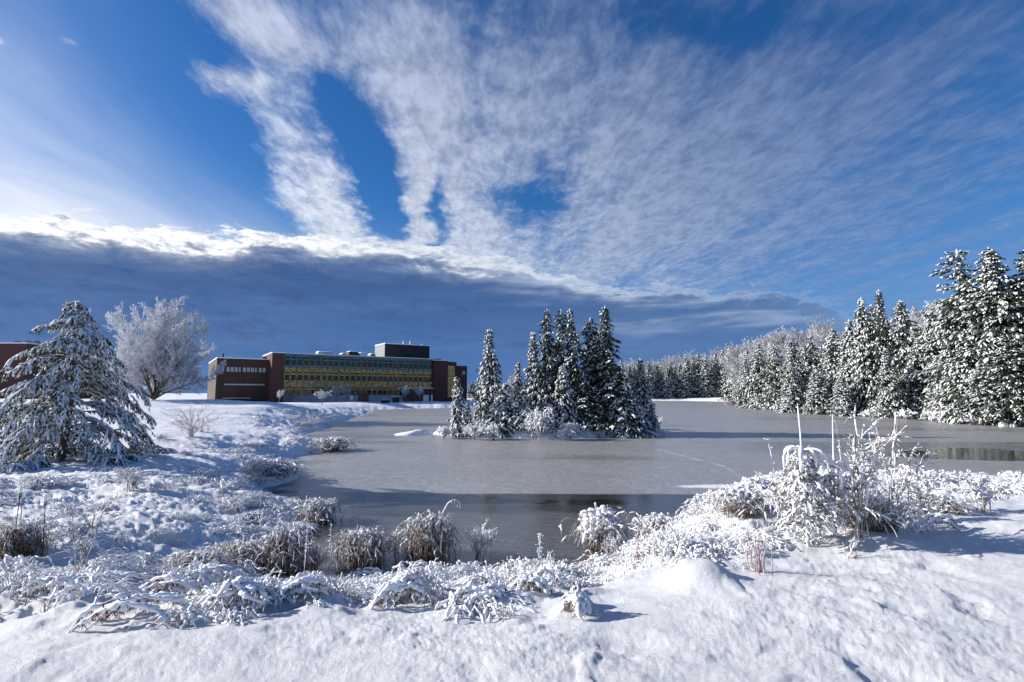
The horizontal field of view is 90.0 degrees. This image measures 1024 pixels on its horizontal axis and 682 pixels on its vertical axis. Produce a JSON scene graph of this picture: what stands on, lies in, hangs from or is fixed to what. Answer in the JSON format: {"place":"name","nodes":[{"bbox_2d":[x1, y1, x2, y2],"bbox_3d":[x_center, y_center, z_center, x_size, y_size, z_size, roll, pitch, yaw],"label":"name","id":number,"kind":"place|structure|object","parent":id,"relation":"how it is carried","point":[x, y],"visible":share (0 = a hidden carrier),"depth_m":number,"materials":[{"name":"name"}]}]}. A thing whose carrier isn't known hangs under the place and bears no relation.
{"place":"outdoors","nodes":[
{"label":"outdoors","id":0,"kind":"place"},
{"bbox_2d":[0,389,1023,681],"bbox_3d":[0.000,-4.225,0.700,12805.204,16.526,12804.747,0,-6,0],"label":"ground","id":1,"kind":"structure","parent":0,"point":[942,603],"depth_m":4.35,"materials":[{"name":"snow"}]},
{"bbox_2d":[5,554,27,599],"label":"plant stalk","id":2,"kind":"object","parent":1,"relation":"on","point":[17,565],"visible":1,"depth_m":5.27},
{"bbox_2d":[21,561,43,605],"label":"plant stalk","id":3,"kind":"object","parent":1,"relation":"on","point":[29,584],"visible":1,"depth_m":5.16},
{"bbox_2d":[0,514,74,560],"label":"grass tussock","id":4,"kind":"object","parent":1,"relation":"on","point":[22,541],"depth_m":7.65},
{"bbox_2d":[34,495,52,556],"bbox_3d":[-7.131,2.816,7.807,0.194,0.928,0.235,-3,-7,31],"label":"cattail","id":5,"kind":"object","parent":1,"relation":"on","point":[43,528],"visible":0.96,"depth_m":7.78},
{"bbox_2d":[10,573,96,599],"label":"bowed frond","id":6,"kind":"object","parent":1,"relation":"on","point":[41,583],"visible":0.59,"depth_m":5.28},
{"bbox_2d":[0,341,111,398],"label":"brick hall","id":7,"kind":"structure","parent":1,"relation":"on","point":[8,350],"depth_m":95.29,"materials":[{"name":"brown brick"}]},
{"bbox_2d":[45,567,68,601],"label":"plant stalk","id":8,"kind":"object","parent":1,"relation":"on","point":[51,585],"visible":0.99,"depth_m":5.12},
{"bbox_2d":[40,494,127,571],"bbox_3d":[-5.710,2.552,6.719,1.031,1.047,0.623,-2,-6,17],"label":"snowy shrub","id":9,"kind":"object","parent":1,"relation":"on","point":[84,563],"visible":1,"depth_m":6.71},
{"bbox_2d":[0,301,177,473],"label":"pine tree","id":10,"kind":"object","parent":1,"relation":"on","point":[58,409],"visible":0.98,"depth_m":18.55,"materials":[{"name":"white plant"}]},
{"bbox_2d":[82,570,155,587],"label":"bowed frond","id":11,"kind":"object","parent":1,"relation":"on","point":[117,573],"visible":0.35,"depth_m":6.18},
{"bbox_2d":[68,592,193,632],"bbox_3d":[-3.232,2.314,4.424,0.956,0.306,0.570,1,-6,-14],"label":"bowed frond","id":12,"kind":"object","parent":1,"relation":"on","point":[130,601],"visible":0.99,"depth_m":4.36,"materials":[{"name":"white plant"}]},
{"bbox_2d":[110,466,159,491],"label":"snowy shrub","id":13,"kind":"object","parent":1,"relation":"on","point":[132,476],"visible":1,"depth_m":13.90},
{"bbox_2d":[81,295,226,399],"bbox_3d":[-43.203,0.918,62.549,14.522,13.347,13.272,4,-7,-34],"label":"frosted tree","id":14,"kind":"object","parent":1,"relation":"on","point":[164,369],"visible":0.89,"depth_m":60.76,"materials":[{"name":"white plant"}]},
{"bbox_2d":[138,572,204,598],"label":"bowed frond","id":15,"kind":"object","parent":1,"relation":"on","point":[172,579],"visible":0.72,"depth_m":5.76,"materials":[{"name":"white plant"}]},
{"bbox_2d":[159,401,224,436],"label":"snowy shrub","id":16,"kind":"object","parent":1,"relation":"on","point":[190,431],"visible":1,"depth_m":26.53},
{"bbox_2d":[163,563,248,589],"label":"bowed frond","id":17,"kind":"object","parent":1,"relation":"on","point":[229,570],"visible":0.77,"depth_m":6.62,"materials":[{"name":"white plant"}]},
{"bbox_2d":[201,575,272,611],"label":"bowed frond","id":18,"kind":"object","parent":1,"relation":"on","point":[244,588],"visible":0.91,"depth_m":4.56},
{"bbox_2d":[213,534,294,574],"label":"grass tussock","id":19,"kind":"object","parent":1,"relation":"on","point":[241,549],"depth_m":8.97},
{"bbox_2d":[228,457,312,478],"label":"grass tussock","id":20,"kind":"object","parent":1,"relation":"on","point":[278,466],"depth_m":19.96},
{"bbox_2d":[239,521,321,577],"bbox_3d":[-4.168,3.709,9.117,1.486,0.924,1.302,4,-7,-37],"label":"grass tussock","id":21,"kind":"object","parent":1,"relation":"on","point":[290,541],"depth_m":9.01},
{"bbox_2d":[270,571,331,602],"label":"bowed frond","id":22,"kind":"object","parent":1,"relation":"on","point":[304,580],"visible":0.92,"depth_m":4.90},
{"bbox_2d":[283,410,342,425],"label":"snowy shrub","id":23,"kind":"object","parent":1,"relation":"on","point":[310,418],"visible":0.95,"depth_m":48.77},
{"bbox_2d":[278,496,349,526],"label":"grass tussock","id":24,"kind":"object","parent":1,"relation":"on","point":[317,510],"depth_m":13.82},
{"bbox_2d":[301,540,328,572],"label":"grass tussock","id":25,"kind":"object","parent":1,"relation":"on","point":[315,567],"depth_m":10.13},
{"bbox_2d":[301,435,367,451],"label":"grass tussock","id":26,"kind":"object","parent":1,"relation":"on","point":[337,442],"depth_m":30.90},
{"bbox_2d":[207,341,466,401],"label":"college building","id":27,"kind":"structure","parent":1,"relation":"on","point":[387,370],"depth_m":132.79,"materials":[{"name":"brick"}]},
{"bbox_2d":[370,573,426,609],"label":"bowed frond","id":28,"kind":"object","parent":1,"relation":"on","point":[406,583],"visible":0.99,"depth_m":4.86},
{"bbox_2d":[398,566,426,601],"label":"snowy shrub","id":29,"kind":"object","parent":1,"relation":"on","point":[418,572],"visible":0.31,"depth_m":5.25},
{"bbox_2d":[381,510,475,565],"bbox_3d":[-1.878,4.154,11.070,1.912,1.104,1.819,3,-7,-28],"label":"grass tussock","id":30,"kind":"object","parent":1,"relation":"on","point":[428,539],"depth_m":10.71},
{"bbox_2d":[446,377,465,436],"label":"spruce tree","id":31,"kind":"object","parent":1,"relation":"on","point":[454,422],"visible":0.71,"depth_m":41.61,"materials":[{"name":"white plant"}]},
{"bbox_2d":[460,403,473,436],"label":"spruce tree","id":32,"kind":"object","parent":1,"relation":"on","point":[465,418],"visible":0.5,"depth_m":41.19,"materials":[{"name":"white plant"}]},
{"bbox_2d":[455,580,507,605],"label":"bowed frond","id":33,"kind":"object","parent":1,"relation":"on","point":[477,593],"visible":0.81,"depth_m":4.87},
{"bbox_2d":[468,329,504,426],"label":"spruce tree","id":34,"kind":"object","parent":1,"relation":"on","point":[490,385],"visible":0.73,"depth_m":45.00,"materials":[{"name":"white plant"}]},
{"bbox_2d":[480,383,523,437],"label":"spruce tree","id":35,"kind":"object","parent":1,"relation":"on","point":[503,416],"visible":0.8,"depth_m":41.32,"materials":[{"name":"white plant"}]},
{"bbox_2d":[0,408,1023,631],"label":"snowy grass","id":36,"kind":"structure","parent":1,"relation":"on","point":[670,542],"depth_m":7.18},
{"bbox_2d":[143,546,248,571],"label":"grass tussock","id":37,"kind":"object","parent":36,"relation":"on","point":[185,558],"depth_m":8.12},
{"bbox_2d":[511,362,522,405],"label":"spruce tree","id":38,"kind":"object","parent":1,"relation":"on","point":[516,375],"visible":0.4,"depth_m":46.26,"materials":[{"name":"green plant"}]},
{"bbox_2d":[510,390,535,432],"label":"spruce tree","id":39,"kind":"object","parent":1,"relation":"on","point":[524,398],"visible":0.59,"depth_m":41.75,"materials":[{"name":"white plant"}]},
{"bbox_2d":[523,332,543,411],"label":"spruce tree","id":40,"kind":"object","parent":1,"relation":"on","point":[533,364],"visible":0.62,"depth_m":44.14,"materials":[{"name":"green plant"}]},
{"bbox_2d":[505,567,565,595],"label":"bowed frond","id":41,"kind":"object","parent":1,"relation":"on","point":[534,578],"visible":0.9,"depth_m":5.26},
{"bbox_2d":[532,395,561,434],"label":"spruce tree","id":42,"kind":"object","parent":1,"relation":"on","point":[547,403],"visible":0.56,"depth_m":41.66,"materials":[{"name":"white plant"}]},
{"bbox_2d":[532,310,567,417],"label":"spruce tree","id":43,"kind":"object","parent":1,"relation":"on","point":[549,354],"visible":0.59,"depth_m":43.91,"materials":[{"name":"green plant"}]},
{"bbox_2d":[546,310,574,397],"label":"spruce tree","id":44,"kind":"object","parent":1,"relation":"on","point":[560,339],"visible":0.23,"depth_m":45.51,"materials":[{"name":"green plant"}]},
{"bbox_2d":[550,366,580,429],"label":"spruce tree","id":45,"kind":"object","parent":1,"relation":"on","point":[562,396],"visible":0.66,"depth_m":41.96,"materials":[{"name":"white plant"}]},
{"bbox_2d":[560,581,591,621],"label":"bowed frond","id":46,"kind":"object","parent":1,"relation":"on","point":[576,600],"visible":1,"depth_m":4.31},
{"bbox_2d":[554,308,599,436],"bbox_3d":[5.647,2.959,43.163,4.247,11.688,4.990,2,-6,-16],"label":"spruce tree","id":47,"kind":"object","parent":1,"relation":"on","point":[573,375],"visible":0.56,"depth_m":43.27,"materials":[{"name":"green plant"}]},
{"bbox_2d":[578,318,606,407],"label":"spruce tree","id":48,"kind":"object","parent":1,"relation":"on","point":[590,360],"visible":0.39,"depth_m":45.19,"materials":[{"name":"green plant"}]},
{"bbox_2d":[566,376,623,434],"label":"spruce tree","id":49,"kind":"object","parent":1,"relation":"on","point":[590,408],"visible":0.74,"depth_m":41.63,"materials":[{"name":"green plant"}]},
{"bbox_2d":[558,502,644,553],"bbox_3d":[2.067,4.286,11.950,2.025,0.961,2.191,1,-6,-9],"label":"grass tussock","id":50,"kind":"object","parent":1,"relation":"on","point":[595,526],"depth_m":11.48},
{"bbox_2d":[584,306,624,420],"bbox_3d":[8.119,2.773,44.420,4.500,11.786,5.243,0,-6,-4],"label":"spruce tree","id":51,"kind":"object","parent":1,"relation":"on","point":[604,315],"visible":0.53,"depth_m":44.17,"materials":[{"name":"green plant"}]},
{"bbox_2d":[596,384,649,438],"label":"spruce tree","id":52,"kind":"object","parent":1,"relation":"on","point":[632,416],"visible":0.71,"depth_m":41.34,"materials":[{"name":"green plant"}]},
{"bbox_2d":[591,349,657,437],"bbox_3d":[9.092,4.606,42.557,5.356,7.934,6.293,4,-7,-31],"label":"spruce tree","id":53,"kind":"object","parent":1,"relation":"on","point":[609,364],"visible":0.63,"depth_m":42.31,"materials":[{"name":"green plant"}]},
{"bbox_2d":[631,359,658,425],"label":"spruce tree","id":54,"kind":"object","parent":1,"relation":"on","point":[643,399],"visible":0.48,"depth_m":45.51,"materials":[{"name":"green plant"}]},
{"bbox_2d":[623,511,676,536],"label":"grass tussock","id":55,"kind":"object","parent":1,"relation":"on","point":[652,523],"depth_m":10.99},
{"bbox_2d":[642,362,659,398],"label":"fir tree","id":56,"kind":"object","parent":1,"relation":"on","point":[649,377],"visible":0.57,"depth_m":237.47,"materials":[{"name":"green plant"}]},
{"bbox_2d":[643,405,660,429],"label":"spruce tree","id":57,"kind":"object","parent":1,"relation":"on","point":[653,423],"visible":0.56,"depth_m":44.73,"materials":[{"name":"green plant"}]},
{"bbox_2d":[658,370,675,398],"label":"fir tree","id":58,"kind":"object","parent":1,"relation":"on","point":[664,392],"visible":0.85,"depth_m":238.65,"materials":[{"name":"green plant"}]},
{"bbox_2d":[662,362,678,398],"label":"fir tree","id":59,"kind":"object","parent":1,"relation":"on","point":[671,383],"visible":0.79,"depth_m":238.76,"materials":[{"name":"green plant"}]},
{"bbox_2d":[676,367,692,398],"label":"fir tree","id":60,"kind":"object","parent":1,"relation":"on","point":[683,393],"visible":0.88,"depth_m":236.54,"materials":[{"name":"green plant"}]},
{"bbox_2d":[679,355,697,397],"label":"fir tree","id":61,"kind":"object","parent":1,"relation":"on","point":[689,374],"visible":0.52,"depth_m":243.47,"materials":[{"name":"white plant"}]},
{"bbox_2d":[696,355,715,397],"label":"fir tree","id":62,"kind":"object","parent":1,"relation":"on","point":[704,393],"visible":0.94,"depth_m":236.97,"materials":[{"name":"white plant"}]},
{"bbox_2d":[708,364,724,397],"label":"fir tree","id":63,"kind":"object","parent":1,"relation":"on","point":[716,383],"visible":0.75,"depth_m":237.09,"materials":[{"name":"green plant"}]},
{"bbox_2d":[715,353,732,400],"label":"fir tree","id":64,"kind":"object","parent":1,"relation":"on","point":[724,393],"visible":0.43,"depth_m":213.46,"materials":[{"name":"white plant"}]},
{"bbox_2d":[685,484,775,520],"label":"grass tussock","id":65,"kind":"object","parent":1,"relation":"on","point":[739,500],"depth_m":7.83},
{"bbox_2d":[727,358,750,395],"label":"frosted tree","id":66,"kind":"object","parent":1,"relation":"on","point":[738,365],"visible":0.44,"depth_m":177.75,"materials":[{"name":"white plant"}]},
{"bbox_2d":[734,359,752,406],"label":"fir tree","id":67,"kind":"object","parent":1,"relation":"on","point":[742,397],"visible":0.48,"depth_m":129.20,"materials":[{"name":"white plant"}]},
{"bbox_2d":[738,343,767,408],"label":"fir tree","id":68,"kind":"object","parent":1,"relation":"on","point":[755,389],"visible":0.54,"depth_m":117.17,"materials":[{"name":"white plant"}]},
{"bbox_2d":[746,518,772,575],"bbox_3d":[2.576,2.139,5.320,0.259,0.608,0.278,-3,-6,26],"label":"stem bunch","id":69,"kind":"object","parent":1,"relation":"on","point":[757,563],"visible":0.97,"depth_m":5.35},
{"bbox_2d":[748,345,785,409],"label":"fir tree","id":70,"kind":"object","parent":1,"relation":"on","point":[770,393],"visible":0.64,"depth_m":107.11,"materials":[{"name":"white plant"}]},
{"bbox_2d":[765,326,793,360],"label":"frosted tree","id":71,"kind":"object","parent":1,"relation":"on","point":[781,336],"visible":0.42,"depth_m":185.67,"materials":[{"name":"white plant"}]},
{"bbox_2d":[751,476,815,523],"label":"snowy shrub","id":72,"kind":"object","parent":1,"relation":"on","point":[773,496],"visible":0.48,"depth_m":7.08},
{"bbox_2d":[772,362,806,412],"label":"fir tree","id":73,"kind":"object","parent":1,"relation":"on","point":[791,399],"visible":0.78,"depth_m":90.93,"materials":[{"name":"white plant"}]},
{"bbox_2d":[774,340,810,410],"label":"fir tree","id":74,"kind":"object","parent":1,"relation":"on","point":[792,355],"visible":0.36,"depth_m":96.44,"materials":[{"name":"white plant"}]},
{"bbox_2d":[779,333,827,369],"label":"frosted tree","id":75,"kind":"object","parent":1,"relation":"on","point":[817,341],"visible":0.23,"depth_m":149.13,"materials":[{"name":"white plant"}]},
{"bbox_2d":[774,403,843,545],"bbox_3d":[3.569,1.632,6.230,0.696,1.741,0.721,2,-6,-17],"label":"spruce sapling","id":76,"kind":"object","parent":1,"relation":"on","point":[805,476],"visible":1,"depth_m":6.14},
{"bbox_2d":[800,336,824,394],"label":"fir tree","id":77,"kind":"object","parent":1,"relation":"on","point":[811,364],"visible":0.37,"depth_m":99.78,"materials":[{"name":"white plant"}]},
{"bbox_2d":[800,369,833,414],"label":"fir tree","id":78,"kind":"object","parent":1,"relation":"on","point":[816,404],"visible":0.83,"depth_m":84.91,"materials":[{"name":"white plant"}]},
{"bbox_2d":[804,314,835,354],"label":"frosted tree","id":79,"kind":"object","parent":1,"relation":"on","point":[819,327],"visible":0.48,"depth_m":174.97,"materials":[{"name":"white plant"}]},
{"bbox_2d":[808,329,845,413],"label":"fir tree","id":80,"kind":"object","parent":1,"relation":"on","point":[831,361],"visible":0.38,"depth_m":87.58,"materials":[{"name":"white plant"}]},
{"bbox_2d":[807,415,863,538],"bbox_3d":[4.009,1.693,6.367,0.559,1.531,0.638,4,-7,-36],"label":"spruce sapling","id":81,"kind":"object","parent":1,"relation":"on","point":[841,484],"visible":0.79,"depth_m":6.25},
{"bbox_2d":[826,375,860,415],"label":"fir tree","id":82,"kind":"object","parent":1,"relation":"on","point":[842,394],"visible":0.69,"depth_m":79.00,"materials":[{"name":"white plant"}]},
{"bbox_2d":[828,319,865,398],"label":"fir tree","id":83,"kind":"object","parent":1,"relation":"on","point":[845,367],"visible":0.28,"depth_m":84.04,"materials":[{"name":"white plant"}]},
{"bbox_2d":[847,298,881,416],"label":"fir tree","id":84,"kind":"object","parent":1,"relation":"on","point":[859,390],"visible":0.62,"depth_m":79.53,"materials":[{"name":"white plant"}]},
{"bbox_2d":[824,399,907,540],"bbox_3d":[4.252,1.529,6.196,0.858,1.710,0.992,0,-6,2],"label":"snowy shrub","id":85,"kind":"object","parent":1,"relation":"on","point":[863,479],"visible":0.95,"depth_m":6.17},
{"bbox_2d":[816,487,933,535],"bbox_3d":[4.562,2.162,6.651,1.285,0.506,1.298,-2,-6,21],"label":"grass tussock","id":86,"kind":"object","parent":1,"relation":"on","point":[875,524],"depth_m":6.37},
{"bbox_2d":[863,289,904,416],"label":"fir tree","id":87,"kind":"object","parent":1,"relation":"on","point":[882,336],"visible":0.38,"depth_m":78.11,"materials":[{"name":"white plant"}]},
{"bbox_2d":[869,349,914,418],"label":"fir tree","id":88,"kind":"object","parent":1,"relation":"on","point":[891,396],"visible":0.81,"depth_m":72.08,"materials":[{"name":"white plant"}]},
{"bbox_2d":[880,300,923,404],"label":"fir tree","id":89,"kind":"object","parent":1,"relation":"on","point":[902,339],"visible":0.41,"depth_m":76.13,"materials":[{"name":"white plant"}]},
{"bbox_2d":[863,409,947,531],"bbox_3d":[4.881,1.639,6.461,0.809,1.562,0.730,-2,-6,21],"label":"snowy shrub","id":90,"kind":"object","parent":1,"relation":"on","point":[900,482],"visible":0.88,"depth_m":6.40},
{"bbox_2d":[898,338,932,418],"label":"fir tree","id":91,"kind":"object","parent":1,"relation":"on","point":[912,368],"visible":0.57,"depth_m":72.23,"materials":[{"name":"white plant"}]},
{"bbox_2d":[894,470,947,521],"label":"snowy shrub","id":92,"kind":"object","parent":1,"relation":"on","point":[924,486],"visible":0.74,"depth_m":7.03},
{"bbox_2d":[898,508,960,533],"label":"bowed frond","id":93,"kind":"object","parent":1,"relation":"on","point":[938,518],"visible":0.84,"depth_m":6.65,"materials":[{"name":"white plant"}]},
{"bbox_2d":[914,311,947,416],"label":"fir tree","id":94,"kind":"object","parent":1,"relation":"on","point":[932,352],"visible":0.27,"depth_m":72.00,"materials":[{"name":"white plant"}]},
{"bbox_2d":[917,359,949,420],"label":"fir tree","id":95,"kind":"object","parent":1,"relation":"on","point":[936,394],"visible":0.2,"depth_m":65.80,"materials":[{"name":"white plant"}]},
{"bbox_2d":[909,494,988,516],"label":"grass tussock","id":96,"kind":"object","parent":1,"relation":"on","point":[949,504],"depth_m":7.67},
{"bbox_2d":[909,249,998,406],"bbox_3d":[57.351,-0.796,64.566,12.942,21.982,12.056,-1,-6,7],"label":"pine tree","id":97,"kind":"object","parent":1,"relation":"on","point":[963,287],"visible":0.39,"depth_m":64.62,"materials":[{"name":"white plant"}]},
{"bbox_2d":[932,329,998,423],"bbox_3d":[53.806,5.489,60.768,8.602,14.023,8.792,-1,-6,6],"label":"fir tree","id":98,"kind":"object","parent":1,"relation":"on","point":[958,366],"visible":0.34,"depth_m":60.78,"materials":[{"name":"white plant"}]},
{"bbox_2d":[930,247,1023,426],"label":"fir tree","id":99,"kind":"object","parent":1,"relation":"on","point":[987,342],"visible":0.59,"depth_m":59.95,"materials":[{"name":"white plant"}]},
{"bbox_2d":[946,367,1010,425],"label":"fir tree","id":100,"kind":"object","parent":1,"relation":"on","point":[976,383],"visible":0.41,"depth_m":57.32,"materials":[{"name":"white plant"}]},
{"bbox_2d":[958,469,1010,512],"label":"snowy shrub","id":101,"kind":"object","parent":1,"relation":"on","point":[982,498],"visible":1,"depth_m":7.75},
{"bbox_2d":[957,335,1023,427],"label":"fir tree","id":102,"kind":"object","parent":1,"relation":"on","point":[1010,379],"visible":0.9,"depth_m":55.22,"materials":[{"name":"white plant"}]},
{"bbox_2d":[966,250,1023,396],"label":"fir tree","id":103,"kind":"object","parent":1,"relation":"on","point":[1018,282],"visible":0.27,"depth_m":59.19,"materials":[{"name":"white plant"}]},
{"bbox_2d":[0,0,1023,392],"label":"sky","id":104,"kind":"structure","parent":0,"point":[337,177],"materials":[{"name":"blue"}]},
{"bbox_2d":[263,401,1023,576],"bbox_3d":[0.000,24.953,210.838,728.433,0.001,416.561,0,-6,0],"label":"ice","id":105,"kind":"structure","parent":0,"point":[521,493],"depth_m":24.52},
{"bbox_2d":[320,523,402,575],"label":"grass tussock","id":106,"kind":"object","parent":105,"relation":"on","point":[365,547],"depth_m":10.43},
{"bbox_2d":[460,421,483,439],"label":"snowy shrub","id":107,"kind":"object","parent":105,"relation":"on","point":[470,429],"visible":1,"depth_m":38.63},
{"bbox_2d":[463,517,502,558],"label":"snowy shrub","id":108,"kind":"object","parent":105,"relation":"on","point":[479,538],"visible":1,"depth_m":10.84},
{"bbox_2d":[480,424,506,439],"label":"snowy shrub","id":109,"kind":"object","parent":105,"relation":"on","point":[492,430],"visible":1,"depth_m":38.70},
{"bbox_2d":[512,407,554,438],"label":"snowy shrub","id":110,"kind":"object","parent":105,"relation":"on","point":[536,422],"visible":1,"depth_m":38.76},
{"bbox_2d":[557,420,583,439],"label":"snowy shrub","id":111,"kind":"object","parent":105,"relation":"on","point":[569,429],"visible":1,"depth_m":38.67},
{"bbox_2d":[600,534,623,556],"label":"snowy shrub","id":112,"kind":"object","parent":105,"relation":"on","point":[612,545],"visible":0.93,"depth_m":10.91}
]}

